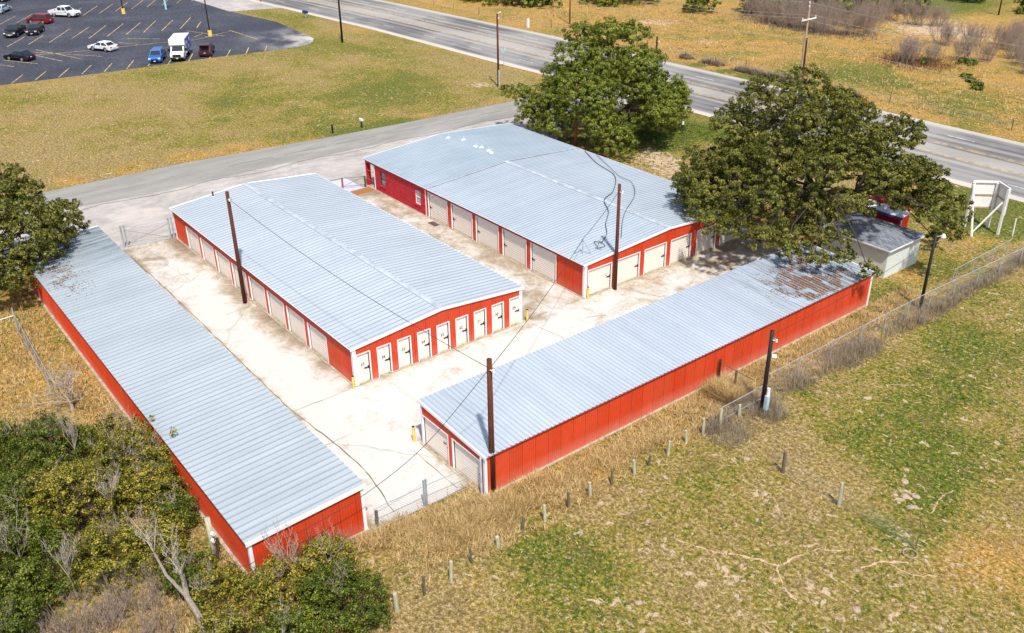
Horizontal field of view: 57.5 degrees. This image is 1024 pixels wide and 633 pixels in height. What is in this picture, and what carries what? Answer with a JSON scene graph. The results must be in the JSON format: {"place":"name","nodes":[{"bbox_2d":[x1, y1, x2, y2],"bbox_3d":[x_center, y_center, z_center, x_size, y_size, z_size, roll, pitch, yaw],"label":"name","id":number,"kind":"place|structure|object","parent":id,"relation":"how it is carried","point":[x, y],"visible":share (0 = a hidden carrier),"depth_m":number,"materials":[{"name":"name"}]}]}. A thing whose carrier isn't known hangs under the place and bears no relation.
{"place":"outdoors","nodes":[
{"label":"outdoors","id":0,"kind":"place"},
{"bbox_2d":[0,294,393,632],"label":"dry brush grass","id":1,"kind":"structure","parent":0,"point":[25,356],"depth_m":58.96,"materials":[{"name":"plant"}]},
{"bbox_2d":[195,0,279,11],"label":"driveway","id":2,"kind":"structure","parent":0,"point":[234,5],"depth_m":184.69,"materials":[{"name":"concrete"}]},
{"bbox_2d":[0,34,536,190],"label":"field grass","id":3,"kind":"structure","parent":0,"point":[227,106],"depth_m":121.96,"materials":[{"name":"plant"}]},
{"bbox_2d":[0,0,1023,632],"bbox_3d":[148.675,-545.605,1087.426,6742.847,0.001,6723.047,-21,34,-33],"label":"ground","id":4,"kind":"structure","parent":0,"point":[564,604],"depth_m":56.21,"materials":[{"name":"plant"}]},
{"bbox_2d":[0,417,29,475],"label":"bush","id":5,"kind":"object","parent":4,"relation":"on","point":[7,431],"visible":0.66,"depth_m":52.29,"materials":[{"name":"green plant"}]},
{"bbox_2d":[0,587,45,632],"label":"bush","id":6,"kind":"object","parent":4,"relation":"on","point":[25,603],"visible":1,"depth_m":40.51,"materials":[{"name":"green plant"}]},
{"bbox_2d":[0,463,61,551],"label":"bush","id":7,"kind":"object","parent":4,"relation":"on","point":[11,482],"visible":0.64,"depth_m":46.33,"materials":[{"name":"green plant"}]},
{"bbox_2d":[0,308,61,406],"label":"chain link fence","id":8,"kind":"object","parent":4,"relation":"on","point":[26,344],"visible":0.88,"depth_m":62.64,"materials":[{"name":"metal"}]},
{"bbox_2d":[0,490,82,615],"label":"bush","id":9,"kind":"object","parent":4,"relation":"on","point":[15,563],"visible":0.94,"depth_m":43.11,"materials":[{"name":"green plant"}]},
{"bbox_2d":[0,161,90,290],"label":"oak tree","id":10,"kind":"object","parent":4,"relation":"on","point":[48,226],"visible":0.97,"depth_m":70.39,"materials":[{"name":"green plant"}]},
{"bbox_2d":[3,395,97,486],"bbox_3d":[-24.945,6.494,50.858,5.628,5.393,5.068,-21,34,-33],"label":"bush","id":11,"kind":"object","parent":4,"relation":"on","point":[38,457],"visible":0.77,"depth_m":50.55,"materials":[{"name":"green plant"}]},
{"bbox_2d":[17,356,88,411],"bbox_3d":[-27.776,4.532,56.094,4.089,3.784,2.917,-21,34,-33],"label":"bare tree","id":12,"kind":"object","parent":4,"relation":"on","point":[69,393],"visible":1,"depth_m":56.63,"materials":[{"name":"plant"}]},
{"bbox_2d":[38,532,81,599],"bbox_3d":[-20.434,11.323,42.719,2.092,4.196,1.199,12,31,23],"label":"bare tree","id":13,"kind":"object","parent":4,"relation":"on","point":[63,559],"visible":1,"depth_m":42.26,"materials":[{"name":"grey plant"}]},
{"bbox_2d":[22,593,119,632],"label":"dead brush","id":14,"kind":"object","parent":4,"relation":"on","point":[60,626],"visible":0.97,"depth_m":41.35,"materials":[{"name":"plant"}]},
{"bbox_2d":[17,446,143,552],"bbox_3d":[-22.137,8.554,47.136,5.068,5.198,6.008,19,34,32],"label":"bush","id":15,"kind":"object","parent":4,"relation":"on","point":[49,485],"visible":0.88,"depth_m":46.73,"materials":[{"name":"green plant"}]},
{"bbox_2d":[63,506,152,596],"bbox_3d":[-19.378,10.700,44.350,4.180,3.964,5.272,-21,34,-33],"label":"bush","id":16,"kind":"object","parent":4,"relation":"on","point":[94,548],"visible":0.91,"depth_m":44.10,"materials":[{"name":"green plant"}]},
{"bbox_2d":[56,558,168,632],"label":"dead brush","id":17,"kind":"object","parent":4,"relation":"on","point":[113,606],"visible":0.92,"depth_m":42.70,"materials":[{"name":"plant"}]},
{"bbox_2d":[91,404,137,449],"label":"bush","id":18,"kind":"object","parent":4,"relation":"on","point":[109,423],"visible":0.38,"depth_m":53.82,"materials":[{"name":"green plant"}]},
{"bbox_2d":[81,406,164,501],"bbox_3d":[-20.875,7.099,50.400,4.621,4.658,4.400,-21,34,-33],"label":"bush","id":19,"kind":"object","parent":4,"relation":"on","point":[103,457],"visible":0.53,"depth_m":50.17,"materials":[{"name":"green plant"}]},
{"bbox_2d":[68,576,183,632],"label":"dead brush","id":20,"kind":"object","parent":4,"relation":"on","point":[145,629],"visible":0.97,"depth_m":41.62,"materials":[{"name":"plant"}]},
{"bbox_2d":[103,403,157,461],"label":"bush","id":21,"kind":"object","parent":4,"relation":"on","point":[129,423],"visible":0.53,"depth_m":52.09,"materials":[{"name":"green plant"}]},
{"bbox_2d":[113,419,178,487],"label":"bush","id":22,"kind":"object","parent":4,"relation":"on","point":[158,448],"visible":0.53,"depth_m":50.32,"materials":[{"name":"green plant"}]},
{"bbox_2d":[112,447,190,522],"bbox_3d":[-18.631,8.667,48.085,4.095,4.016,4.340,-21,34,-33],"label":"bush","id":23,"kind":"object","parent":4,"relation":"on","point":[143,480],"visible":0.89,"depth_m":47.71,"materials":[{"name":"green plant"}]},
{"bbox_2d":[0,0,313,84],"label":"parking lot","id":24,"kind":"structure","parent":4,"relation":"on","point":[271,35],"depth_m":159.41,"materials":[{"name":"asphalt"}]},
{"bbox_2d":[3,49,35,61],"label":"parked car","id":25,"kind":"object","parent":24,"relation":"on","point":[23,55],"visible":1,"depth_m":142.79,"materials":[{"name":"black metal"}]},
{"bbox_2d":[1,0,266,83],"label":"parking bay lines","id":26,"kind":"object","parent":24,"relation":"on","point":[108,35],"visible":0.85,"depth_m":156.78,"materials":[{"name":"paint"}]},
{"bbox_2d":[168,33,190,60],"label":"box truck","id":27,"kind":"object","parent":24,"relation":"on","point":[180,44],"visible":1,"depth_m":141.81,"materials":[{"name":"white paint"}]},
{"bbox_2d":[119,506,198,573],"bbox_3d":[-17.224,10.636,45.333,3.613,3.101,3.254,-21,34,-33],"label":"bush","id":28,"kind":"object","parent":4,"relation":"on","point":[167,530],"visible":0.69,"depth_m":45.29,"materials":[{"name":"green plant"}]},
{"bbox_2d":[122,503,205,632],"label":"bare tree","id":29,"kind":"object","parent":4,"relation":"on","point":[184,592],"visible":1,"depth_m":41.37,"materials":[{"name":"grey plant"}]},
{"bbox_2d":[148,475,203,528],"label":"bush","id":30,"kind":"object","parent":4,"relation":"on","point":[173,504],"visible":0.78,"depth_m":47.61,"materials":[{"name":"green plant"}]},
{"bbox_2d":[153,536,216,599],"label":"bush","id":31,"kind":"object","parent":4,"relation":"on","point":[188,569],"visible":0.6,"depth_m":43.73,"materials":[{"name":"green plant"}]},
{"bbox_2d":[22,225,369,575],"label":"storage building","id":32,"kind":"structure","parent":4,"relation":"on","point":[251,454],"depth_m":52.85,"materials":[{"name":"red metal"}]},
{"bbox_2d":[184,554,250,618],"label":"bush","id":33,"kind":"object","parent":4,"relation":"on","point":[207,581],"visible":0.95,"depth_m":42.54,"materials":[{"name":"green plant"}]},
{"bbox_2d":[184,600,256,632],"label":"bush","id":34,"kind":"object","parent":4,"relation":"on","point":[226,624],"visible":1,"depth_m":40.28,"materials":[{"name":"green plant"}]},
{"bbox_2d":[232,552,312,618],"bbox_3d":[-10.596,12.132,42.438,3.948,3.032,3.030,19,34,33],"label":"bush","id":35,"kind":"object","parent":4,"relation":"on","point":[268,583],"visible":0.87,"depth_m":42.22,"materials":[{"name":"green plant"}]},
{"bbox_2d":[261,516,298,581],"bbox_3d":[-10.675,10.891,43.288,1.824,4.198,1.699,-21,34,-33],"label":"bare tree","id":36,"kind":"object","parent":4,"relation":"on","point":[278,551],"visible":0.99,"depth_m":43.32,"materials":[{"name":"grey plant"}]},
{"bbox_2d":[245,588,324,632],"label":"bush","id":37,"kind":"object","parent":4,"relation":"on","point":[283,621],"visible":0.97,"depth_m":40.34,"materials":[{"name":"green plant"}]},
{"bbox_2d":[0,83,620,220],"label":"access lane","id":38,"kind":"structure","parent":4,"relation":"on","point":[158,180],"depth_m":100.17,"materials":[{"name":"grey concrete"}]},
{"bbox_2d":[286,519,363,602],"bbox_3d":[-8.812,11.164,43.536,3.488,3.663,3.727,-6,29,-11],"label":"bush","id":39,"kind":"object","parent":4,"relation":"on","point":[319,554],"visible":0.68,"depth_m":43.77,"materials":[{"name":"green plant"}]},
{"bbox_2d":[285,547,393,632],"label":"bush","id":40,"kind":"object","parent":4,"relation":"on","point":[334,576],"visible":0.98,"depth_m":41.31,"materials":[{"name":"green plant"}]},
{"bbox_2d":[0,99,749,276],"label":"gravel apron","id":41,"kind":"object","parent":4,"relation":"on","point":[108,218],"visible":0.19,"depth_m":91.78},
{"bbox_2d":[108,217,174,247],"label":"yard gate","id":42,"kind":"structure","parent":41,"relation":"on","point":[128,245],"depth_m":80.07,"materials":[{"name":"metal"}]},
{"bbox_2d":[373,466,469,529],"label":"yard gate","id":43,"kind":"structure","parent":4,"relation":"on","point":[425,490],"depth_m":48.61,"materials":[{"name":"metal"}]},
{"bbox_2d":[123,187,780,531],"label":"concrete yard","id":44,"kind":"structure","parent":4,"relation":"on","point":[374,421],"depth_m":64.08,"materials":[{"name":"concrete"}]},
{"bbox_2d":[225,191,246,303],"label":"utility pole","id":45,"kind":"object","parent":44,"relation":"on","point":[239,268],"visible":1,"depth_m":68.06,"materials":[{"name":"brown wood"}]},
{"bbox_2d":[169,173,523,387],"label":"storage building","id":46,"kind":"structure","parent":44,"relation":"on","point":[442,292],"depth_m":67.69,"materials":[{"name":"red metal"}]},
{"bbox_2d":[200,237,216,269],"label":"roll up door","id":47,"kind":"structure","parent":46,"relation":"in","point":[207,250],"depth_m":76.10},
{"bbox_2d":[215,249,232,283],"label":"roll up door","id":48,"kind":"structure","parent":46,"relation":"in","point":[223,263],"depth_m":73.88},
{"bbox_2d":[248,275,267,312],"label":"roll up door","id":49,"kind":"structure","parent":46,"relation":"in","point":[257,291],"depth_m":69.47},
{"bbox_2d":[266,290,286,328],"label":"roll up door","id":50,"kind":"structure","parent":46,"relation":"in","point":[276,307],"depth_m":67.27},
{"bbox_2d":[286,305,306,344],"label":"roll up door","id":51,"kind":"structure","parent":46,"relation":"in","point":[295,322],"depth_m":65.10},
{"bbox_2d":[307,322,328,362],"bbox_3d":[-12.978,1.755,62.680,0.190,2.110,2.700,-21,34,-33],"label":"roll up door","id":52,"kind":"structure","parent":46,"relation":"in","point":[317,341],"depth_m":62.87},
{"bbox_2d":[356,350,372,384],"bbox_3d":[-9.471,3.266,59.612,1.050,2.250,0.190,-21,34,-33],"label":"door","id":53,"kind":"structure","parent":46,"relation":"in","point":[364,368],"depth_m":59.68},
{"bbox_2d":[376,343,392,376],"bbox_3d":[-8.263,2.808,60.441,1.050,2.250,0.190,-21,34,-33],"label":"door","id":54,"kind":"structure","parent":46,"relation":"in","point":[384,355],"depth_m":60.51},
{"bbox_2d":[397,335,412,368],"bbox_3d":[-7.056,2.349,61.270,1.050,2.250,0.190,-21,34,-33],"label":"door","id":55,"kind":"structure","parent":46,"relation":"in","point":[404,346],"depth_m":61.32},
{"bbox_2d":[417,328,431,361],"bbox_3d":[-5.848,1.891,62.100,1.050,2.250,0.190,-21,34,-33],"label":"door","id":56,"kind":"structure","parent":46,"relation":"in","point":[423,339],"depth_m":62.17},
{"bbox_2d":[436,321,450,353],"bbox_3d":[-4.641,1.433,62.929,1.050,2.250,0.190,-21,34,-33],"label":"door","id":57,"kind":"structure","parent":46,"relation":"in","point":[443,330],"depth_m":62.98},
{"bbox_2d":[455,314,468,346],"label":"door","id":58,"kind":"structure","parent":46,"relation":"in","point":[461,323],"depth_m":63.83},
{"bbox_2d":[474,308,486,339],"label":"door","id":59,"kind":"structure","parent":46,"relation":"in","point":[480,321],"depth_m":64.66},
{"bbox_2d":[492,301,503,332],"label":"door","id":60,"kind":"structure","parent":46,"relation":"in","point":[497,309],"depth_m":65.49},
{"bbox_2d":[131,251,660,511],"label":"slab joints","id":61,"kind":"object","parent":44,"relation":"on","point":[312,403],"visible":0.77,"depth_m":58.39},
{"bbox_2d":[613,184,623,289],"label":"utility pole","id":62,"kind":"object","parent":44,"relation":"on","point":[617,239],"visible":1,"depth_m":69.50,"materials":[{"name":"brown wood"}]},
{"bbox_2d":[486,358,495,491],"bbox_3d":[-0.993,5.818,48.196,0.370,8.290,0.660,-21,34,-33],"label":"utility pole","id":63,"kind":"object","parent":4,"relation":"on","point":[490,369],"visible":0.99,"depth_m":47.94,"materials":[{"name":"brown wood"}]},
{"bbox_2d":[363,123,741,298],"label":"storage building","id":64,"kind":"structure","parent":4,"relation":"on","point":[531,201],"depth_m":80.32,"materials":[{"name":"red metal"}]},
{"bbox_2d":[427,192,447,226],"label":"roll up door","id":65,"kind":"structure","parent":64,"relation":"in","point":[437,207],"depth_m":83.49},
{"bbox_2d":[451,203,472,239],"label":"roll up door","id":66,"kind":"structure","parent":64,"relation":"in","point":[461,219],"depth_m":80.92,"materials":[{"name":"metal"}]},
{"bbox_2d":[475,215,498,252],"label":"roll up door","id":67,"kind":"structure","parent":64,"relation":"in","point":[487,233],"depth_m":78.36,"materials":[{"name":"metal"}]},
{"bbox_2d":[502,228,526,267],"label":"roll up door","id":68,"kind":"structure","parent":64,"relation":"in","point":[514,247],"depth_m":75.80,"materials":[{"name":"metal"}]},
{"bbox_2d":[530,242,556,282],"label":"roll up door","id":69,"kind":"structure","parent":64,"relation":"in","point":[542,261],"depth_m":73.27,"materials":[{"name":"metal"}]},
{"bbox_2d":[588,262,611,295],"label":"roll up door","id":70,"kind":"structure","parent":64,"relation":"in","point":[599,278],"depth_m":70.77,"materials":[{"name":"metal"}]},
{"bbox_2d":[617,252,639,284],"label":"roll up door","id":71,"kind":"structure","parent":64,"relation":"in","point":[628,266],"depth_m":72.40,"materials":[{"name":"metal"}]},
{"bbox_2d":[643,242,666,274],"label":"roll up door","id":72,"kind":"structure","parent":64,"relation":"in","point":[654,257],"depth_m":73.99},
{"bbox_2d":[669,233,691,264],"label":"roll up door","id":73,"kind":"structure","parent":64,"relation":"in","point":[680,248],"depth_m":75.57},
{"bbox_2d":[695,225,715,254],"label":"roll up door","id":74,"kind":"structure","parent":64,"relation":"in","point":[704,243],"depth_m":77.26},
{"bbox_2d":[500,16,693,155],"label":"oak tree","id":75,"kind":"object","parent":4,"relation":"on","point":[666,103],"visible":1,"depth_m":100.31,"materials":[{"name":"green plant"}]},
{"bbox_2d":[249,0,1023,201],"bbox_3d":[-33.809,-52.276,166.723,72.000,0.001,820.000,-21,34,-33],"label":"highway","id":76,"kind":"structure","parent":4,"relation":"on","point":[964,173],"depth_m":138.05,"materials":[{"name":"asphalt"}]},
{"bbox_2d":[303,0,1023,175],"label":"yellow lane lines","id":77,"kind":"object","parent":76,"relation":"on","point":[686,81],"visible":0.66,"depth_m":127.37,"materials":[{"name":"paint"}]},
{"bbox_2d":[344,285,942,592],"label":"tall dry grass","id":78,"kind":"structure","parent":4,"relation":"on","point":[724,391],"depth_m":50.90,"materials":[{"name":"plant"}]},
{"bbox_2d":[417,242,875,495],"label":"storage building","id":79,"kind":"structure","parent":4,"relation":"on","point":[556,402],"depth_m":56.76,"materials":[{"name":"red metal"}]},
{"bbox_2d":[422,415,449,464],"bbox_3d":[-4.271,6.949,52.724,0.190,2.110,2.620,-21,34,-33],"label":"roll up door","id":80,"kind":"structure","parent":79,"relation":"in","point":[439,444],"depth_m":52.86,"materials":[{"name":"metal"}]},
{"bbox_2d":[451,438,479,490],"bbox_3d":[-2.416,8.043,50.627,0.190,2.110,2.670,-21,34,-33],"label":"roll up door","id":81,"kind":"structure","parent":79,"relation":"in","point":[462,458],"depth_m":50.81,"materials":[{"name":"metal"}]},
{"bbox_2d":[745,252,857,302],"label":"leaf litter","id":82,"kind":"object","parent":79,"relation":"on","point":[810,279],"visible":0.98,"depth_m":66.09,"materials":[{"name":"brown plant"}]},
{"bbox_2d":[560,107,739,167],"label":"grass","id":83,"kind":"structure","parent":4,"relation":"on","point":[721,133],"depth_m":104.60,"materials":[{"name":"plant"}]},
{"bbox_2d":[682,0,721,12],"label":"evergreen tree","id":84,"kind":"object","parent":4,"relation":"on","point":[697,3],"visible":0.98,"depth_m":170.54,"materials":[{"name":"green plant"}]},
{"bbox_2d":[420,0,1022,130],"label":"wire fence","id":85,"kind":"object","parent":4,"relation":"on","point":[773,70],"visible":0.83,"depth_m":125.63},
{"bbox_2d":[759,330,777,411],"bbox_3d":[15.258,3.318,55.341,0.597,5.600,0.493,16,32,28],"label":"utility pole","id":86,"kind":"object","parent":4,"relation":"on","point":[765,399],"visible":0.98,"depth_m":55.45,"materials":[{"name":"brown wood"}]},
{"bbox_2d":[679,51,860,95],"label":"roadside weeds","id":87,"kind":"object","parent":4,"relation":"on","point":[742,69],"visible":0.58,"depth_m":131.31,"materials":[{"name":"plant"}]},
{"bbox_2d":[755,0,802,22],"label":"bare bush","id":88,"kind":"object","parent":4,"relation":"on","point":[770,6],"visible":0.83,"depth_m":160.75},
{"bbox_2d":[671,384,953,599],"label":"bare soil tracks","id":89,"kind":"object","parent":4,"relation":"on","point":[790,559],"visible":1,"depth_m":45.27},
{"bbox_2d":[701,10,926,53],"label":"thicket undergrowth","id":90,"kind":"object","parent":4,"relation":"on","point":[789,27],"visible":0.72,"depth_m":157.36,"materials":[{"name":"plant"}]},
{"bbox_2d":[798,0,844,28],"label":"bare bush","id":91,"kind":"object","parent":4,"relation":"on","point":[827,11],"visible":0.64,"depth_m":155.32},
{"bbox_2d":[670,63,975,278],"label":"oak tree","id":92,"kind":"object","parent":4,"relation":"on","point":[751,158],"visible":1,"depth_m":72.22,"materials":[{"name":"green plant"}]},
{"bbox_2d":[810,3,842,34],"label":"bare bush","id":93,"kind":"object","parent":4,"relation":"on","point":[824,22],"visible":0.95,"depth_m":152.77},
{"bbox_2d":[773,451,918,549],"bbox_3d":[17.131,9.257,48.558,0.194,1.466,8.731,-21,34,-33],"label":"wire fence","id":94,"kind":"object","parent":4,"relation":"on","point":[840,492],"visible":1,"depth_m":48.65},
{"bbox_2d":[835,11,867,36],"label":"bare bush","id":95,"kind":"object","parent":4,"relation":"on","point":[851,21],"visible":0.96,"depth_m":151.89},
{"bbox_2d":[694,246,1023,451],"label":"dry brush","id":96,"kind":"object","parent":4,"relation":"on","point":[855,354],"visible":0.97,"depth_m":61.51,"materials":[{"name":"plant"}]},
{"bbox_2d":[851,0,890,36],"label":"bare bush","id":97,"kind":"object","parent":4,"relation":"on","point":[871,21],"visible":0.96,"depth_m":151.09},
{"bbox_2d":[874,0,906,21],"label":"bare bush","id":98,"kind":"object","parent":4,"relation":"on","point":[897,7],"visible":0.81,"depth_m":161.85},
{"bbox_2d":[768,247,1023,387],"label":"chain link fence","id":99,"kind":"object","parent":4,"relation":"on","point":[831,346],"visible":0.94,"depth_m":65.00,"materials":[{"name":"metal"}]},
{"bbox_2d":[888,35,935,64],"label":"bare bush","id":100,"kind":"object","parent":4,"relation":"on","point":[909,50],"visible":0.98,"depth_m":133.81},
{"bbox_2d":[899,0,934,26],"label":"bare bush","id":101,"kind":"object","parent":4,"relation":"on","point":[914,13],"visible":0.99,"depth_m":158.11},
{"bbox_2d":[853,47,999,75],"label":"orange undergrowth","id":102,"kind":"object","parent":4,"relation":"on","point":[931,63],"visible":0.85,"depth_m":134.85,"materials":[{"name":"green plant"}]},
{"bbox_2d":[924,3,958,26],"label":"bare bush","id":103,"kind":"object","parent":4,"relation":"on","point":[937,10],"visible":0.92,"depth_m":157.44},
{"bbox_2d":[927,15,962,45],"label":"bare bush","id":104,"kind":"object","parent":4,"relation":"on","point":[948,35],"visible":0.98,"depth_m":144.60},
{"bbox_2d":[951,33,980,60],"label":"bare bush","id":105,"kind":"object","parent":4,"relation":"on","point":[959,46],"visible":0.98,"depth_m":135.36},
{"bbox_2d":[960,20,996,45],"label":"bare bush","id":106,"kind":"object","parent":4,"relation":"on","point":[974,31],"visible":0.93,"depth_m":143.71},
{"bbox_2d":[963,180,1010,236],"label":"billboard","id":107,"kind":"object","parent":4,"relation":"on","point":[994,195],"visible":0.95,"depth_m":79.95,"materials":[{"name":"white paint"}]},
{"bbox_2d":[993,19,1023,50],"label":"bare bush","id":108,"kind":"object","parent":4,"relation":"on","point":[1003,31],"visible":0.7,"depth_m":140.82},
{"bbox_2d":[997,28,1023,58],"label":"bare bush","id":109,"kind":"object","parent":4,"relation":"on","point":[1006,47],"visible":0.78,"depth_m":136.13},
{"bbox_2d":[359,235,1023,632],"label":"dry grass","id":110,"kind":"structure","parent":0,"point":[805,493],"depth_m":48.64,"materials":[{"name":"plant"}]},
{"bbox_2d":[499,1,1023,133],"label":"field grass","id":111,"kind":"structure","parent":0,"point":[784,55],"depth_m":140.45,"materials":[{"name":"plant"}]},
{"bbox_2d":[821,211,924,278],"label":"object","id":112,"kind":"structure","parent":0,"point":[885,246],"depth_m":73.56,"materials":[{"name":"metal"}]},
{"bbox_2d":[860,196,911,227],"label":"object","id":113,"kind":"structure","parent":0,"point":[885,212],"depth_m":80.08,"materials":[{"name":"red paint"}]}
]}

